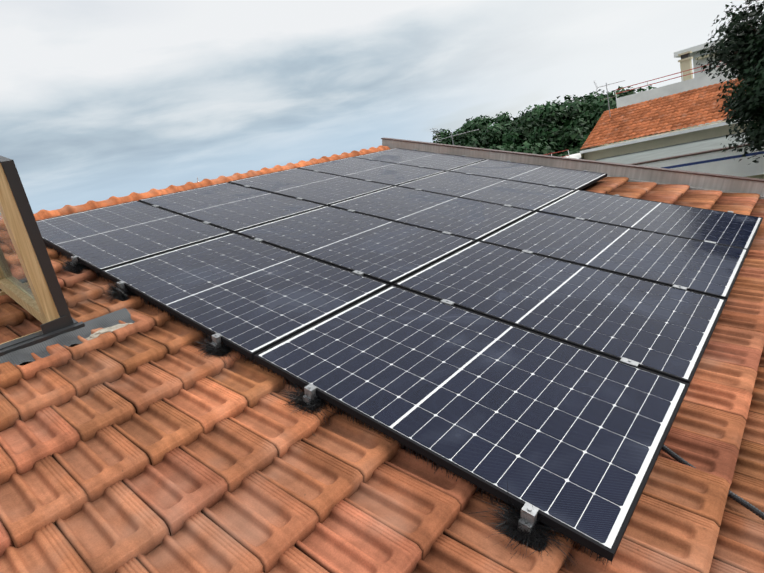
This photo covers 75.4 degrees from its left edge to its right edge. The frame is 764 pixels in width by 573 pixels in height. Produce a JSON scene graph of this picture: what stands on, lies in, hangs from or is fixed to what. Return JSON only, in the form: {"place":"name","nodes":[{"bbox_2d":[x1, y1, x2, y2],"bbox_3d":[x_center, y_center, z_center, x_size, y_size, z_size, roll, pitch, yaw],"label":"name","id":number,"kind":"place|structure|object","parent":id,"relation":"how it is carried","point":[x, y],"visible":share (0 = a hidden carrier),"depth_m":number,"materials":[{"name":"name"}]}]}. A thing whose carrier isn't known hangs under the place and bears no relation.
{"place":"outdoors","nodes":[
{"label":"outdoors","id":0,"kind":"place"},
{"bbox_2d":[0,156,77,349],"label":"roof hatch","id":1,"kind":"object","parent":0,"point":[29,283],"visible":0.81,"depth_m":2.77,"materials":[{"name":"brown wood"}]},
{"bbox_2d":[0,321,84,355],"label":"hatch sill","id":2,"kind":"structure","parent":1,"relation":"attached to","point":[34,341],"depth_m":2.81,"materials":[{"name":"grey metal"}]},
{"bbox_2d":[0,149,763,572],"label":"roof tiles","id":3,"kind":"object","parent":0,"point":[150,439],"visible":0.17,"depth_m":1.94,"materials":[{"name":"orange ceramic"}]},
{"bbox_2d":[0,0,763,213],"label":"sky","id":4,"kind":"structure","parent":0,"point":[100,100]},
{"bbox_2d":[430,135,477,143],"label":"tree","id":5,"kind":"object","parent":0,"point":[445,140],"depth_m":57.12,"materials":[{"name":"green plant"}]},
{"bbox_2d":[497,126,590,156],"bbox_3d":[13.121,-8.372,41.546,11.926,10.222,10.449,-1,18,43],"label":"tree","id":6,"kind":"object","parent":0,"point":[572,135],"depth_m":38.57,"materials":[{"name":"green plant"}]},
{"bbox_2d":[696,0,763,164],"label":"tree","id":7,"kind":"object","parent":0,"point":[742,105],"depth_m":12.13,"materials":[{"name":"green plant"}]},
{"label":"ground","id":8,"kind":"structure","parent":0,"visible":0},
{"bbox_2d":[432,128,460,142],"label":"tree","id":9,"kind":"object","parent":8,"relation":"on","point":[443,133],"visible":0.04,"depth_m":64.45,"materials":[{"name":"green plant"}]},
{"bbox_2d":[444,142,495,145],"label":"tree","id":10,"kind":"object","parent":8,"relation":"on","point":[456,143],"depth_m":52.38,"materials":[{"name":"green plant"}]},
{"bbox_2d":[450,115,506,148],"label":"tree","id":11,"kind":"object","parent":8,"relation":"on","point":[480,126],"visible":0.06,"depth_m":51.66,"materials":[{"name":"green plant"}]},
{"bbox_2d":[452,111,511,139],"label":"tree","id":12,"kind":"object","parent":8,"relation":"on","point":[498,117],"depth_m":60.18,"materials":[{"name":"green plant"}]},
{"bbox_2d":[470,121,553,153],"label":"tree","id":13,"kind":"object","parent":8,"relation":"on","point":[516,135],"depth_m":40.32,"materials":[{"name":"green plant"}]},
{"bbox_2d":[459,101,578,148],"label":"tree","id":14,"kind":"object","parent":8,"relation":"on","point":[473,141],"depth_m":49.84,"materials":[{"name":"green plant"}]},
{"bbox_2d":[486,100,584,145],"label":"tree","id":15,"kind":"object","parent":8,"relation":"on","point":[540,129],"visible":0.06,"depth_m":43.32,"materials":[{"name":"green plant"}]},
{"bbox_2d":[550,120,624,153],"bbox_3d":[17.240,-9.569,43.268,10.471,9.832,10.498,-1,18,43],"label":"tree","id":16,"kind":"object","parent":8,"relation":"on","point":[580,143],"visible":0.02,"depth_m":38.98,"materials":[{"name":"green plant"}]},
{"bbox_2d":[555,89,628,139],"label":"tree","id":17,"kind":"object","parent":8,"relation":"on","point":[599,96],"visible":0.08,"depth_m":45.44,"materials":[{"name":"green plant"}]},
{"bbox_2d":[513,86,674,155],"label":"tree","id":18,"kind":"object","parent":8,"relation":"on","point":[545,114],"visible":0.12,"depth_m":41.17,"materials":[{"name":"green plant"}]},
{"bbox_2d":[563,85,676,135],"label":"tree","id":19,"kind":"object","parent":8,"relation":"on","point":[638,90],"depth_m":47.13,"materials":[{"name":"green plant"}]},
{"bbox_2d":[545,34,763,178],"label":"neighbour building","id":20,"kind":"structure","parent":8,"relation":"on","point":[699,148],"depth_m":20.98,"materials":[{"name":"white paint"}]},
{"bbox_2d":[430,80,624,144],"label":"antennas","id":21,"kind":"object","parent":20,"relation":"on","point":[451,136],"visible":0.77,"depth_m":14.38,"materials":[{"name":"silver metal"}]},
{"bbox_2d":[581,78,745,148],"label":"neighbour roof","id":22,"kind":"structure","parent":20,"relation":"on","point":[689,108],"depth_m":22.98,"materials":[{"name":"tile"}]},
{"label":"house","id":23,"kind":"structure","parent":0},
{"bbox_2d":[381,137,763,198],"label":"parapet wall","id":24,"kind":"structure","parent":23,"relation":"on","point":[693,180],"depth_m":6.83,"materials":[{"name":"grey concrete"}]},
{"bbox_3d":[-0.128,0.700,2.250,9.500,0.030,12.050,19,31,36],"label":"roof","id":25,"kind":"object","parent":23,"relation":"on","visible":0},
{"bbox_2d":[0,308,134,366],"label":"window flashing","id":26,"kind":"object","parent":25,"relation":"on","point":[23,355],"visible":0.56,"depth_m":2.85,"materials":[{"name":"grey metal"}]},
{"bbox_2d":[86,323,132,339],"bbox_3d":[-1.622,0.271,2.943,0.274,0.067,0.061,-22,38,-39],"label":"mortar lump","id":27,"kind":"object","parent":25,"relation":"on","point":[102,331],"visible":0.6,"depth_m":2.92,"materials":[{"name":"beige concrete"}]},
{"bbox_2d":[34,145,389,220],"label":"ridge tiles","id":28,"kind":"object","parent":25,"relation":"on","point":[70,209],"visible":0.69,"depth_m":6.27,"materials":[{"name":"ceramic"}]},
{"bbox_2d":[44,149,727,568],"bbox_3d":[0.471,-0.741,5.114,5.366,0.260,6.054,19,31,36],"label":"bird-proofing brush","id":29,"kind":"object","parent":25,"relation":"on","point":[508,521],"visible":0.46,"depth_m":2.15,"materials":[{"name":"black plastic"}]},
{"bbox_2d":[71,149,732,534],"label":"mounting clamps","id":30,"kind":"object","parent":25,"relation":"on","point":[529,511],"visible":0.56,"depth_m":2.47,"materials":[{"name":"metal"}]},
{"bbox_2d":[36,148,762,561],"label":"solar array","id":31,"kind":"object","parent":30,"relation":"on","point":[508,376],"visible":1,"depth_m":3.17,"materials":[{"name":"blue"}]},
{"bbox_2d":[662,445,763,519],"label":"cable","id":32,"kind":"object","parent":25,"relation":"on","point":[731,494],"visible":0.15,"depth_m":1.81,"materials":[{"name":"black rubber"}]}
]}

